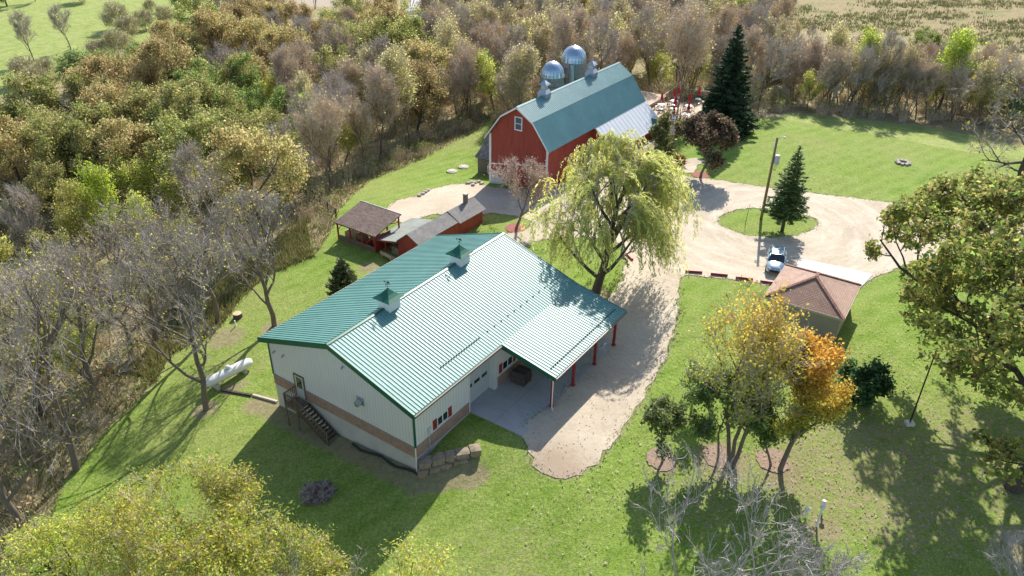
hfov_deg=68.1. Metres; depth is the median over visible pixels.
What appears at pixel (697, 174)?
mulch bed
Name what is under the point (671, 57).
bare tree
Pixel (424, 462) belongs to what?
boulder
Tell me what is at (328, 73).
bare tree
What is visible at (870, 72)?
bare tree
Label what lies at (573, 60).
farm silo
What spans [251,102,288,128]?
leafy tree
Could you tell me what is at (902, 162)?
fire ring
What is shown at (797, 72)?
thin tree
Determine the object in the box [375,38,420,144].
poplar tree
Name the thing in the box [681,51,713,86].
leafy tree
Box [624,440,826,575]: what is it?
bare tree
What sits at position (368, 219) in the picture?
open shelter
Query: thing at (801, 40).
bare tree
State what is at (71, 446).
bare walnut
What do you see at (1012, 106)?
shrub
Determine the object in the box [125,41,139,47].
shrub
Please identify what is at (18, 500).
undergrowth
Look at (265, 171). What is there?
leafy tree
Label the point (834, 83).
bare tree
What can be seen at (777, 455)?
leaf bed
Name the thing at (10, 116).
oak tree
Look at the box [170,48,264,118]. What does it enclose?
oak tree
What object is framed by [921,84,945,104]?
leafy tree
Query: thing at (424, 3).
thin tree
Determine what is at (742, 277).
parking kerb
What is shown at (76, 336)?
leafy tree
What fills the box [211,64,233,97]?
leafy tree
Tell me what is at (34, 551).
locust tree
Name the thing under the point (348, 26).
oak tree
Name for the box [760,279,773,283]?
parking kerb
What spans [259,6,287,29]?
bare tree
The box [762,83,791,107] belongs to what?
shrub
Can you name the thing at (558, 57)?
poplar tree
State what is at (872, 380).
round bush
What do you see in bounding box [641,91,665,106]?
timber platform
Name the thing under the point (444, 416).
window
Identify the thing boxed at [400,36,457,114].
oak tree
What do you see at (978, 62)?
thin tree
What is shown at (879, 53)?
bare tree
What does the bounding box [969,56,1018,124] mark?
poplar tree
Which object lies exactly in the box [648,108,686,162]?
crabapple tree
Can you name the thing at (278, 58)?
thin tree
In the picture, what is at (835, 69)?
thin tree
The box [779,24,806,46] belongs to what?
bare tree
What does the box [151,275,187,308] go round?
shrub
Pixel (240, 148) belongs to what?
oak tree
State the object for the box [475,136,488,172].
grey outbuilding
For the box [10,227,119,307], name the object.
oak tree
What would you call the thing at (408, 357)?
metal building
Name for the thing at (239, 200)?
bare walnut
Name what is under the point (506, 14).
poplar tree
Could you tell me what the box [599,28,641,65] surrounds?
thin tree
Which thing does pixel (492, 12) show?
poplar tree
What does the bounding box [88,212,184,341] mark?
bare walnut
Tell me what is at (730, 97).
spruce tree
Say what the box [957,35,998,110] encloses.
thin tree
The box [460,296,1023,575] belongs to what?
fallen leaves
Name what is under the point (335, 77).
bare tree
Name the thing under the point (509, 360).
window
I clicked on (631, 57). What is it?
poplar tree
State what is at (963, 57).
bare tree
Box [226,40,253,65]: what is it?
bare tree
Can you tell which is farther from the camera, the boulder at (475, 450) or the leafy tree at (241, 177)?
the leafy tree at (241, 177)
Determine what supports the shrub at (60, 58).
on the ground at (374, 504)
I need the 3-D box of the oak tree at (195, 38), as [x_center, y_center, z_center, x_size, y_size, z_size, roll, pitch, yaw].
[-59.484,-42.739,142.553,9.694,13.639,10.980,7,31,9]
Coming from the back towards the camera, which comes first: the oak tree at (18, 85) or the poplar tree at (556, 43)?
the poplar tree at (556, 43)
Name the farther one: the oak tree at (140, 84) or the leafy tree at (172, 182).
the oak tree at (140, 84)
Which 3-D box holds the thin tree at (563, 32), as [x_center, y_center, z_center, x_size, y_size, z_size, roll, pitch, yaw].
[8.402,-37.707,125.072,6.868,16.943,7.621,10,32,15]
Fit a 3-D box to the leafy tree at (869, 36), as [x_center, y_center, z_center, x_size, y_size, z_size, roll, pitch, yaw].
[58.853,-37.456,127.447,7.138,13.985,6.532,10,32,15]
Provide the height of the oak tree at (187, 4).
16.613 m
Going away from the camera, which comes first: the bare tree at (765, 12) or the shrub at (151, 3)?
the bare tree at (765, 12)
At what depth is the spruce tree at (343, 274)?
71.97 m
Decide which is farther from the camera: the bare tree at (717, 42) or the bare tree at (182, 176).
the bare tree at (717, 42)
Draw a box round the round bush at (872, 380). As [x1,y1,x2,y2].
[836,354,897,410]
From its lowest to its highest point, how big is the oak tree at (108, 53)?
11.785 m
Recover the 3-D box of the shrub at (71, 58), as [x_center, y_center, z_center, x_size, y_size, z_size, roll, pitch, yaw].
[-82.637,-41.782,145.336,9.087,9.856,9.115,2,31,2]
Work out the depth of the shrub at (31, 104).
130.56 m
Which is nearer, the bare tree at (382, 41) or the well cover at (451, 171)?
the well cover at (451, 171)
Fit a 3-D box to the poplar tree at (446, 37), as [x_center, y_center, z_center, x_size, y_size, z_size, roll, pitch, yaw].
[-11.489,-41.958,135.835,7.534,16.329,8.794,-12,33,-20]
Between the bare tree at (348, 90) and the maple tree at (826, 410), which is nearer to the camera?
the maple tree at (826, 410)
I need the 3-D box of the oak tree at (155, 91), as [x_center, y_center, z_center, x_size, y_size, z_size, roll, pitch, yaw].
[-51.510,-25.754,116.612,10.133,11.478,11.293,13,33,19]
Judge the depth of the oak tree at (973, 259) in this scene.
46.68 m
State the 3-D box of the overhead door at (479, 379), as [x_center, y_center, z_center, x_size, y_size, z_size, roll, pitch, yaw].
[-2.680,7.000,57.468,0.075,3.385,3.040,20,36,29]
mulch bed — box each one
[300,479,334,505]
[505,223,525,231]
[691,171,709,177]
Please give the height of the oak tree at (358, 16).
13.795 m
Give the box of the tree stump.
[233,311,242,319]
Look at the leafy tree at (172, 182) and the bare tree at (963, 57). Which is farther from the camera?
the bare tree at (963, 57)
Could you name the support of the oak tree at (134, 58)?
on the ground at (374, 504)
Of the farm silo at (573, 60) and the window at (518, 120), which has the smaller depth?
the window at (518, 120)
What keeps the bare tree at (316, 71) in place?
on the ground at (374, 504)
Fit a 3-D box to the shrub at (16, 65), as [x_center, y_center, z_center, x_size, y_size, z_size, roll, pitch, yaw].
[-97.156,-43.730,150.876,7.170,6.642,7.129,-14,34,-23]
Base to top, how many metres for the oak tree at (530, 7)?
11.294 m
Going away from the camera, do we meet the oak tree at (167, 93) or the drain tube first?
the drain tube
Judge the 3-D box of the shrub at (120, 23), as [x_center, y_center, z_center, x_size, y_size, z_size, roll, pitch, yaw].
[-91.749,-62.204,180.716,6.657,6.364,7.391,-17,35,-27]
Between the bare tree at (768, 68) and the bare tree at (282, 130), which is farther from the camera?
the bare tree at (768, 68)
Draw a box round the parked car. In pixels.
[765,245,787,273]
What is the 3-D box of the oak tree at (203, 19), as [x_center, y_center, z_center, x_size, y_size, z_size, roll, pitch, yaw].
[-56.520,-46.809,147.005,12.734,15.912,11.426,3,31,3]
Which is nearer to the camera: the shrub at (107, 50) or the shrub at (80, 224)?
the shrub at (80, 224)
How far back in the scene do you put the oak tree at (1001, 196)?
54.47 m
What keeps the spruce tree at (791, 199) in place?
on the ground at (374, 504)
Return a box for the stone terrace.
[652,100,703,135]
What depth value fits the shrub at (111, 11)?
186.70 m
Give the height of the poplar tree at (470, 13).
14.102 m
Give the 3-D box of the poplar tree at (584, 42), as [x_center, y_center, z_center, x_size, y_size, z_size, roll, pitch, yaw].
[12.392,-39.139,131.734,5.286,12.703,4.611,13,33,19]
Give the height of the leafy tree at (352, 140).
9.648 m
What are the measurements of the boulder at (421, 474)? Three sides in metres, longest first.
0.908 x 0.851 x 0.773 m
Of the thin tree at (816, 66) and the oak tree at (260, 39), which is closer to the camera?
the thin tree at (816, 66)
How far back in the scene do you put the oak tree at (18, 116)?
110.03 m
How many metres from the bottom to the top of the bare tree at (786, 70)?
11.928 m
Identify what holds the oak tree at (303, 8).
on the ground at (374, 504)
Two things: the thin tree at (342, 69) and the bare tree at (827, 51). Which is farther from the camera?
the bare tree at (827, 51)
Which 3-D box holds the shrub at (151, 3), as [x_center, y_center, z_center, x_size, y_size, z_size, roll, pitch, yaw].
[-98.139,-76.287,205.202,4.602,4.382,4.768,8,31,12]
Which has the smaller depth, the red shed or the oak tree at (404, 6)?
the red shed
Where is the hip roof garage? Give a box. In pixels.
[765,264,861,341]
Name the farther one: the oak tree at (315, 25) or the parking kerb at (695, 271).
the oak tree at (315, 25)
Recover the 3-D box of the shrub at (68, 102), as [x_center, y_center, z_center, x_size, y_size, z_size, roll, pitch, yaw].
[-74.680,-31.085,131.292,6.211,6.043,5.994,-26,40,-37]
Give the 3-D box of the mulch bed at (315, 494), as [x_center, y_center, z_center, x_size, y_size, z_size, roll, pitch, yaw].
[-13.455,14.131,52.446,2.371,0.233,2.392,1,31,0]
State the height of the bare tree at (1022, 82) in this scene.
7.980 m
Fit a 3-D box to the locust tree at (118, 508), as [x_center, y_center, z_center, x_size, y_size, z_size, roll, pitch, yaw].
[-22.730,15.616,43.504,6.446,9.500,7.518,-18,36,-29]
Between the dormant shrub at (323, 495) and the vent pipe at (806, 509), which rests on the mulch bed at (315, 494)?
the dormant shrub at (323, 495)
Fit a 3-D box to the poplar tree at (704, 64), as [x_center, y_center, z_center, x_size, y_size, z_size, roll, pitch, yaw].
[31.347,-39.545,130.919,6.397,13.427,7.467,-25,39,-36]
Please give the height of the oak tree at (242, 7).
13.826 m
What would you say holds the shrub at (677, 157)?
on the ground at (374, 504)
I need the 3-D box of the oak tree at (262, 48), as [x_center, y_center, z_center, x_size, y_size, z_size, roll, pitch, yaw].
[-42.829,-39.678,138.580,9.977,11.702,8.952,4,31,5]
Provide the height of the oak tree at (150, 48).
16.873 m
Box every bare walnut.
[0,230,103,418]
[0,243,129,398]
[0,253,146,471]
[0,313,102,530]
[24,198,176,358]
[75,216,247,411]
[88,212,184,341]
[118,158,259,322]
[194,179,292,326]
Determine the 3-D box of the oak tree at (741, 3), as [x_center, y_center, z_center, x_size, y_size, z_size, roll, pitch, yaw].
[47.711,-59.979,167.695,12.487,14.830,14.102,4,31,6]
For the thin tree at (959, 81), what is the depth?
118.45 m
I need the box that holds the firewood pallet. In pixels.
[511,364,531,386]
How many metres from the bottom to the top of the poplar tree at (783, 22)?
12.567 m
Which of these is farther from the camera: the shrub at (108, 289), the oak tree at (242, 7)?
the oak tree at (242, 7)
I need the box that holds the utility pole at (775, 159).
[760,137,785,219]
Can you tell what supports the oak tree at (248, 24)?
on the ground at (374, 504)
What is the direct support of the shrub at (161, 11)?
on the ground at (374, 504)
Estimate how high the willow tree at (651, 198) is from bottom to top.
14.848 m
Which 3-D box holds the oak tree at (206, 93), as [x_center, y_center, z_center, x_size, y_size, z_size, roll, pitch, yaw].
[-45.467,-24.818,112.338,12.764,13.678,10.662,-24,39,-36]
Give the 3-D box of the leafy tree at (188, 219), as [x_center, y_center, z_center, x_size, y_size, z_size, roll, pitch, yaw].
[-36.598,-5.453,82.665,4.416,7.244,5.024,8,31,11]
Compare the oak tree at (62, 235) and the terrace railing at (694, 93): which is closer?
the oak tree at (62, 235)
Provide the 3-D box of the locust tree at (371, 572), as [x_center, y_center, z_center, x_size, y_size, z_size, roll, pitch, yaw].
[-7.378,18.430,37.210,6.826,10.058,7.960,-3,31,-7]
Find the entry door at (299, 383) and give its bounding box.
[293,372,306,399]
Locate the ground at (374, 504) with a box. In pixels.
[0,0,1023,575]
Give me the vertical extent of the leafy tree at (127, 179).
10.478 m
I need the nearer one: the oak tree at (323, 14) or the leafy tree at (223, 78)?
the leafy tree at (223, 78)
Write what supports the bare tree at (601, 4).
on the ground at (374, 504)
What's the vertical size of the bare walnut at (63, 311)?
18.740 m
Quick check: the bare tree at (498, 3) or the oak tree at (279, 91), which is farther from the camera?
the bare tree at (498, 3)
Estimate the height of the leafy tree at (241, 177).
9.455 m
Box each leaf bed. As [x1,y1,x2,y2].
[646,448,674,470]
[702,444,727,467]
[756,448,790,472]
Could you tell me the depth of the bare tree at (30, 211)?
83.21 m
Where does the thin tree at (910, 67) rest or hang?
on the ground at (374, 504)
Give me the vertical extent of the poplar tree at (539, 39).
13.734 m
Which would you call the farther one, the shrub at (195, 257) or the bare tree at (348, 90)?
the bare tree at (348, 90)
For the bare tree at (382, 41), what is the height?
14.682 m
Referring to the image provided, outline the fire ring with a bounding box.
[894,158,911,165]
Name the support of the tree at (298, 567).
on the ground at (374, 504)
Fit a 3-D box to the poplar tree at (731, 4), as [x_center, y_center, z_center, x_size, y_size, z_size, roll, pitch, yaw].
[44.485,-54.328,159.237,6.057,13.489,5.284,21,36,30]
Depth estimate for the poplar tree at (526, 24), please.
138.33 m
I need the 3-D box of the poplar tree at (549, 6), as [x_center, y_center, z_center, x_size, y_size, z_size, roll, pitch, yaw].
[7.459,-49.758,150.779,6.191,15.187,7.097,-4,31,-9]
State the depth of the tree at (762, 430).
51.16 m
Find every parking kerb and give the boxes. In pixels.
[686,269,702,272]
[711,272,727,275]
[736,276,752,279]
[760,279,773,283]
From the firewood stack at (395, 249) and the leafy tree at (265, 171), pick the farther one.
the leafy tree at (265, 171)
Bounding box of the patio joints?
[495,361,587,421]
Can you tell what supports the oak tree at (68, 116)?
on the ground at (374, 504)
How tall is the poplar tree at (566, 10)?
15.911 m
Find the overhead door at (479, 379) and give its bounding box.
[470,359,488,402]
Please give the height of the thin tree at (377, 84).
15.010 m
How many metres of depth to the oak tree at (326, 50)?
130.57 m
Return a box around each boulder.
[417,465,428,478]
[418,455,431,469]
[429,466,440,473]
[432,451,444,466]
[441,461,451,469]
[444,449,455,463]
[453,458,467,466]
[454,447,469,459]
[468,443,481,457]
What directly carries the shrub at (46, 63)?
on the ground at (374, 504)
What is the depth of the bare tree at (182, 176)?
85.49 m
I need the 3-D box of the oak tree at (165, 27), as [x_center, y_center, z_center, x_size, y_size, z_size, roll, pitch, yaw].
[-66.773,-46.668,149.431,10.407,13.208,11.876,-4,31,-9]
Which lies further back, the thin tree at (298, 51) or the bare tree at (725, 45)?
the bare tree at (725, 45)
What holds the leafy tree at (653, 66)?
on the ground at (374, 504)
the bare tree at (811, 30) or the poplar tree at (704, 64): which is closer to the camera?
the poplar tree at (704, 64)
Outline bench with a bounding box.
[380,250,394,260]
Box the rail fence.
[299,185,336,217]
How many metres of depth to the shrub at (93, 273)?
80.59 m
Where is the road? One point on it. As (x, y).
(414, 3)
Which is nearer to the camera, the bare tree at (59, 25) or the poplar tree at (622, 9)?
the poplar tree at (622, 9)
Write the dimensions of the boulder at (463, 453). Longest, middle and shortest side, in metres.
1.100 x 0.880 x 0.673 m
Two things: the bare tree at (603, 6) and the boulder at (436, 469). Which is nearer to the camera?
the boulder at (436, 469)
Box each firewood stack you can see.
[344,229,357,239]
[356,232,368,241]
[391,244,398,254]
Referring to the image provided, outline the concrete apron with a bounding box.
[796,258,872,285]
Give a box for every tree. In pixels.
[0,67,58,132]
[0,98,21,158]
[0,111,50,206]
[0,147,7,180]
[0,180,43,249]
[0,231,20,287]
[0,273,99,375]
[0,405,22,501]
[0,496,114,575]
[6,9,37,59]
[6,102,70,175]
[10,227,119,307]
[11,107,56,142]
[14,110,114,202]
[16,157,115,220]
[20,108,116,179]
[24,67,94,118]
[27,312,102,379]
[28,269,87,328]
[44,3,72,48]
[45,175,98,252]
[55,476,171,575]
[59,97,138,182]
[60,55,129,88]
[61,50,142,120]
[69,157,124,251]
[73,80,149,131]
[82,115,171,197]
[83,47,137,85]
[84,78,154,122]
[89,442,273,575]
[95,496,257,575]
[102,144,166,214]
[109,187,156,255]
[113,77,198,151]
[123,35,167,75]
[123,41,174,109]
[125,34,207,108]
[125,64,153,93]
[134,544,244,575]
[138,75,218,155]
[141,99,254,202]
[142,80,199,118]
[146,18,191,49]
[148,110,194,189]
[148,144,205,220]
[151,205,195,250]
[158,43,210,83]
[167,139,223,227]
[169,0,218,61]
[169,25,222,77]
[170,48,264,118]
[170,72,249,139]
[184,493,328,575]
[185,5,250,68]
[191,9,239,69]
[192,0,228,10]
[197,117,310,238]
[198,37,232,87]
[200,106,272,185]
[209,80,291,126]
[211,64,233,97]
[218,0,267,48]
[218,510,355,575]
[221,51,277,99]
[221,140,251,196]
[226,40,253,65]
[231,105,307,194]
[233,13,285,66]
[250,38,295,80]
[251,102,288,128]
[252,0,290,37]
[252,129,309,201]
[254,28,293,69]
[255,63,282,114]
[255,118,318,209]
[259,0,282,13]
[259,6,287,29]
[261,22,312,78]
[263,41,303,110]
[266,29,325,91]
[271,74,299,130]
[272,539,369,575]
[273,0,313,27]
[277,90,333,180]
[285,88,314,155]
[288,14,310,72]
[288,86,352,186]
[289,68,320,143]
[290,68,330,104]
[290,563,363,575]
[291,16,327,81]
[302,40,352,93]
[303,15,341,56]
[307,53,324,84]
[310,23,348,68]
[311,69,357,160]
[313,69,354,142]
[315,1,361,37]
[317,18,334,52]
[317,22,355,60]
[317,63,344,116]
[320,0,367,25]
[323,566,389,575]
[324,256,357,295]
[326,56,364,134]
[328,16,374,55]
[334,38,378,115]
[334,105,364,166]
[335,3,357,41]
[337,93,376,166]
[339,16,359,43]
[344,39,365,66]
[346,5,386,40]
[349,12,407,68]
[358,58,405,157]
[360,0,413,50]
[361,46,416,132]
[362,0,397,12]
[362,31,407,114]
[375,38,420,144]
[377,530,481,575]
[381,9,437,53]
[384,0,422,26]
[384,56,453,133]
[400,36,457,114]
[403,10,440,54]
[415,55,452,123]
[416,0,442,10]
[416,38,444,98]
[420,0,437,11]
[421,3,459,39]
[423,0,441,13]
[425,0,455,18]
[429,8,465,85]
[433,4,460,37]
[436,1,475,44]
[438,47,481,119]
[442,0,465,37]
[445,36,488,111]
[450,0,463,12]
[458,33,475,87]
[459,2,477,44]
[461,0,493,45]
[466,17,506,91]
[472,47,503,111]
[474,0,501,36]
[483,17,510,72]
[483,155,556,228]
[488,0,512,18]
[489,64,534,109]
[491,22,534,72]
[491,40,541,105]
[494,41,540,101]
[495,0,518,67]
[502,0,526,17]
[502,36,538,81]
[507,12,534,55]
[512,10,524,26]
[513,0,525,9]
[519,128,702,293]
[521,0,558,15]
[522,0,561,19]
[524,7,551,77]
[530,20,555,86]
[533,7,557,62]
[536,0,560,27]
[545,8,579,62]
[547,47,563,63]
[550,19,569,61]
[553,0,579,29]
[555,0,580,13]
[567,2,598,59]
[573,0,597,14]
[573,15,621,70]
[575,27,597,68]
[580,46,601,70]
[581,0,597,19]
[588,0,612,19]
[590,5,621,69]
[595,0,632,19]
[595,24,624,63]
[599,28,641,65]
[606,8,645,70]
[608,0,639,70]
[617,22,642,72]
[618,0,646,12]
[619,19,647,73]
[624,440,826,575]
[627,1,675,91]
[632,559,645,575]
[633,1,644,20]
[636,0,663,59]
[636,0,673,84]
[639,393,694,461]
[643,49,675,90]
[645,0,672,59]
[645,0,676,17]
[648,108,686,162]
[653,0,684,14]
[657,0,719,106]
[661,4,687,63]
[663,33,678,80]
[667,0,683,8]
[676,0,705,20]
[676,24,718,94]
[676,110,740,176]
[677,357,715,413]
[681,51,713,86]
[682,363,761,458]
[683,275,838,466]
[688,0,727,30]
[691,24,760,139]
[704,0,753,21]
[708,5,740,81]
[708,33,747,71]
[709,550,824,575]
[711,21,744,71]
[714,0,738,19]
[714,24,735,70]
[729,3,780,78]
[733,2,762,48]
[742,23,768,84]
[742,380,824,465]
[744,1,792,30]
[749,35,793,107]
[756,15,801,86]
[757,0,784,17]
[757,54,776,88]
[757,145,811,231]
[759,35,807,85]
[765,323,858,470]
[767,0,798,60]
[773,14,795,58]
[776,38,808,52]
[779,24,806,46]
[782,52,814,103]
[783,17,804,40]
[786,539,874,575]
[789,31,825,99]
[792,30,811,55]
[797,68,826,110]
[800,48,826,100]
[804,23,818,45]
[814,54,847,109]
[817,54,849,103]
[819,43,855,110]
[821,34,840,62]
[825,17,864,96]
[838,44,880,112]
[843,46,870,106]
[847,36,859,52]
[850,22,885,100]
[851,26,908,113]
[859,34,895,106]
[860,40,892,100]
[863,162,1023,411]
[875,36,926,112]
[892,44,927,111]
[896,226,1023,494]
[899,59,934,114]
[903,57,930,110]
[904,68,944,114]
[908,25,946,53]
[915,40,930,58]
[921,62,951,117]
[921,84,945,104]
[923,39,936,62]
[924,42,949,64]
[930,67,948,114]
[933,20,986,111]
[933,39,951,59]
[934,51,957,80]
[935,42,980,111]
[941,29,974,56]
[942,56,980,113]
[943,62,984,121]
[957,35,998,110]
[964,84,991,116]
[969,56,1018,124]
[978,48,1023,120]
[980,49,1003,114]
[982,39,997,56]
[982,524,1023,575]
[995,60,1023,119]
[995,78,1023,117]
[1000,72,1023,120]
[1003,43,1019,58]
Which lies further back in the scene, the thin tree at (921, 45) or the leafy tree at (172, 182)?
the thin tree at (921, 45)
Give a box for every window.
[437,409,447,426]
[502,355,512,370]
[514,116,521,131]
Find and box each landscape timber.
[221,389,252,396]
[252,394,277,402]
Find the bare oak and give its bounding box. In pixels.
[947,52,1023,181]
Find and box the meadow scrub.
[776,0,1023,52]
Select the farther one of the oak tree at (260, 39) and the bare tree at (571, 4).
the bare tree at (571, 4)
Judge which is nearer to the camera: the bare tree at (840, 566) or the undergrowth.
the bare tree at (840, 566)
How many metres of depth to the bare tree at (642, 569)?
39.85 m
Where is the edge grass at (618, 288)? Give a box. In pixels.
[386,176,930,483]
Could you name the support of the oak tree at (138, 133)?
on the ground at (374, 504)
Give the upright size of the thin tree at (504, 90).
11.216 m
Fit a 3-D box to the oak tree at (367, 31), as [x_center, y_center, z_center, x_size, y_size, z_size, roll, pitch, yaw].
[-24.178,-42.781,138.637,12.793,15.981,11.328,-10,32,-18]
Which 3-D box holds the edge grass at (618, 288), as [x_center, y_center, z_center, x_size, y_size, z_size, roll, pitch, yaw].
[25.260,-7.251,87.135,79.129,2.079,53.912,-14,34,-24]
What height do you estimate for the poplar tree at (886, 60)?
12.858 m
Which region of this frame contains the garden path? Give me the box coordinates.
[673,158,704,172]
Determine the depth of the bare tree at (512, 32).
127.98 m
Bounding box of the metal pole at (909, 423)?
[904,348,936,426]
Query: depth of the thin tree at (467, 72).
121.51 m
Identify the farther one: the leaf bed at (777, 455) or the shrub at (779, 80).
the shrub at (779, 80)
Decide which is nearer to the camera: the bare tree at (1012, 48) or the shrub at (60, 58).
the bare tree at (1012, 48)
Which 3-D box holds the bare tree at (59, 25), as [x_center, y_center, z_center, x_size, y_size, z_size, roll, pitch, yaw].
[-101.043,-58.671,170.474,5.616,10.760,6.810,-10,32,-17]
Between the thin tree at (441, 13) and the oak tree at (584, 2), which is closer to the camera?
the thin tree at (441, 13)
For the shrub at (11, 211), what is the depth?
93.39 m
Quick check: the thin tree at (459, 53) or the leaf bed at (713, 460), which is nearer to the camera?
the leaf bed at (713, 460)
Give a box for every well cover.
[446,169,456,172]
[458,164,468,168]
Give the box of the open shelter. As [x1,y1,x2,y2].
[334,200,401,252]
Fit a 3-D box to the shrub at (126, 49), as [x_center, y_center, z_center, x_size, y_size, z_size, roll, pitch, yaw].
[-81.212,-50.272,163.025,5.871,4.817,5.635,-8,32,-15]
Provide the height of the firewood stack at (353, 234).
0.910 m
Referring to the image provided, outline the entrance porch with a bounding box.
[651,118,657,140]
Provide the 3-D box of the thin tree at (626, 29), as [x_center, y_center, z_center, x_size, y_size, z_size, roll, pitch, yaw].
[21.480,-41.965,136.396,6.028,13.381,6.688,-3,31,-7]
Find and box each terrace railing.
[651,88,673,108]
[673,88,709,95]
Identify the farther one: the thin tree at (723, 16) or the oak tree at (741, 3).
the oak tree at (741, 3)
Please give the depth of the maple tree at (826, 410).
48.87 m
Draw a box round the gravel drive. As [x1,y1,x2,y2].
[387,173,1023,478]
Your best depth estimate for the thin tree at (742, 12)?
149.63 m
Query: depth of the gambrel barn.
96.12 m
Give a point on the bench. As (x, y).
(388, 256)
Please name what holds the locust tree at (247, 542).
on the ground at (374, 504)
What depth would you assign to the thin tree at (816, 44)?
127.69 m
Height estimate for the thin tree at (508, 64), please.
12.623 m
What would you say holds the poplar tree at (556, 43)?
on the ground at (374, 504)
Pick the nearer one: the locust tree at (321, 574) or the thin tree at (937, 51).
the locust tree at (321, 574)
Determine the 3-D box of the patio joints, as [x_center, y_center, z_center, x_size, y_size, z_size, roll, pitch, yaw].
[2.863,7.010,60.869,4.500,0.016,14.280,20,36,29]
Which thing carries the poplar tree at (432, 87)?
on the ground at (374, 504)
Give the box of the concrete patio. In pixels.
[470,338,615,435]
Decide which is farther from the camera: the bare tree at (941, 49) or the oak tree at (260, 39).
the oak tree at (260, 39)
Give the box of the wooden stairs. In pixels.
[283,386,339,445]
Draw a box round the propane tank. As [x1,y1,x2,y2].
[206,358,252,389]
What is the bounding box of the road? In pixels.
[405,0,419,19]
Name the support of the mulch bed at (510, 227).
on the ground at (374, 504)
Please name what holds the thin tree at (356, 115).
on the ground at (374, 504)
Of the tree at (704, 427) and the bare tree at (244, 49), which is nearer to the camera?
the tree at (704, 427)
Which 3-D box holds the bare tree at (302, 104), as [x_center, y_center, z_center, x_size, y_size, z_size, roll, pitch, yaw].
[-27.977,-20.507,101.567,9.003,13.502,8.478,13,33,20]
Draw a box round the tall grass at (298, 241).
[0,95,702,572]
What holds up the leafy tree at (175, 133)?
on the ground at (374, 504)
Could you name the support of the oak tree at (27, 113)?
on the ground at (374, 504)
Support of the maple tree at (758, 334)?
on the ground at (374, 504)
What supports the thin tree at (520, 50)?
on the ground at (374, 504)
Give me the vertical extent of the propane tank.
1.650 m
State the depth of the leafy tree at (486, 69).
124.23 m
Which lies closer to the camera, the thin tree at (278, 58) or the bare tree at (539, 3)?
the thin tree at (278, 58)
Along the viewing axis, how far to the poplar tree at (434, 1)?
167.06 m
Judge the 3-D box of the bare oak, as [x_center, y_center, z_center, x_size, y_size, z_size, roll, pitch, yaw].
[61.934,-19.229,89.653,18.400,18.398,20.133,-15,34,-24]
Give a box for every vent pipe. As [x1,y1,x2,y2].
[804,506,810,517]
[816,505,824,526]
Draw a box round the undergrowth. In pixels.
[0,64,1023,554]
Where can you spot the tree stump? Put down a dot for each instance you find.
(237, 315)
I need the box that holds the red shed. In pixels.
[371,192,485,255]
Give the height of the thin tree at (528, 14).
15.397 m
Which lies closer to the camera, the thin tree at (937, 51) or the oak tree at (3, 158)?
the oak tree at (3, 158)
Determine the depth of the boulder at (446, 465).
52.75 m
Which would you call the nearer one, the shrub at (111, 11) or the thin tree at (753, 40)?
the thin tree at (753, 40)
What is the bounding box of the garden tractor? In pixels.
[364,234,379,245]
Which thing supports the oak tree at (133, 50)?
on the ground at (374, 504)
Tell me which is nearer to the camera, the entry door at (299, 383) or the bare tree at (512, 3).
the entry door at (299, 383)
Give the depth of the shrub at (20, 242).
89.23 m
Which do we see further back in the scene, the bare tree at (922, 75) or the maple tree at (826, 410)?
the bare tree at (922, 75)
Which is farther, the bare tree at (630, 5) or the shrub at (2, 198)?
the bare tree at (630, 5)
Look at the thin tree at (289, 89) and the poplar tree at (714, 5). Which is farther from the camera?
the poplar tree at (714, 5)
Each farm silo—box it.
[540,61,563,90]
[561,45,586,84]
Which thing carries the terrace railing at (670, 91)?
on the stone terrace
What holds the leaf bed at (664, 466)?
on the ground at (374, 504)
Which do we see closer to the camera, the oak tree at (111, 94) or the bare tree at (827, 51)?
the oak tree at (111, 94)
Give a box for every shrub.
[0,193,13,211]
[0,199,26,235]
[0,382,12,397]
[5,53,39,77]
[6,218,48,249]
[20,64,48,85]
[23,98,44,109]
[34,56,57,78]
[49,44,90,78]
[55,204,100,242]
[56,49,68,63]
[63,99,74,113]
[77,265,105,282]
[83,267,135,312]
[84,38,107,55]
[88,45,115,58]
[96,0,130,28]
[99,27,131,56]
[111,14,140,38]
[122,43,137,55]
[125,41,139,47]
[132,6,155,29]
[140,0,157,11]
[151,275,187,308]
[152,3,174,22]
[168,0,182,12]
[171,238,213,273]
[297,472,338,504]
[672,151,689,167]
[747,83,761,105]
[760,69,797,91]
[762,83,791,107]
[864,83,902,110]
[1002,97,1023,126]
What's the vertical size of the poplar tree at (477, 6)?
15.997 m
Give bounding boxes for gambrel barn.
[484,58,657,189]
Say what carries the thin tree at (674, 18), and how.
on the ground at (374, 504)
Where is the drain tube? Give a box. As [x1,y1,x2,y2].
[352,443,416,474]
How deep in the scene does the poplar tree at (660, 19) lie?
136.43 m
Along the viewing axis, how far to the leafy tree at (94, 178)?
85.89 m
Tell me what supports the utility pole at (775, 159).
on the ground at (374, 504)
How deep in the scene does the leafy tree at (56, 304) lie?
68.89 m
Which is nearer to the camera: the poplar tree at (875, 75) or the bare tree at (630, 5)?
the poplar tree at (875, 75)
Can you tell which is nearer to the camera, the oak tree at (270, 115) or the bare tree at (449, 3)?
the oak tree at (270, 115)
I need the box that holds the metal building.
[257,232,627,471]
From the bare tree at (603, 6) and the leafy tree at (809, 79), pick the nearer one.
the leafy tree at (809, 79)
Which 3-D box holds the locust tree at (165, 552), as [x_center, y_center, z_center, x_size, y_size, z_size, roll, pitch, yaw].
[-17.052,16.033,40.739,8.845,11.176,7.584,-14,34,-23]
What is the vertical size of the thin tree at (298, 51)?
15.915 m

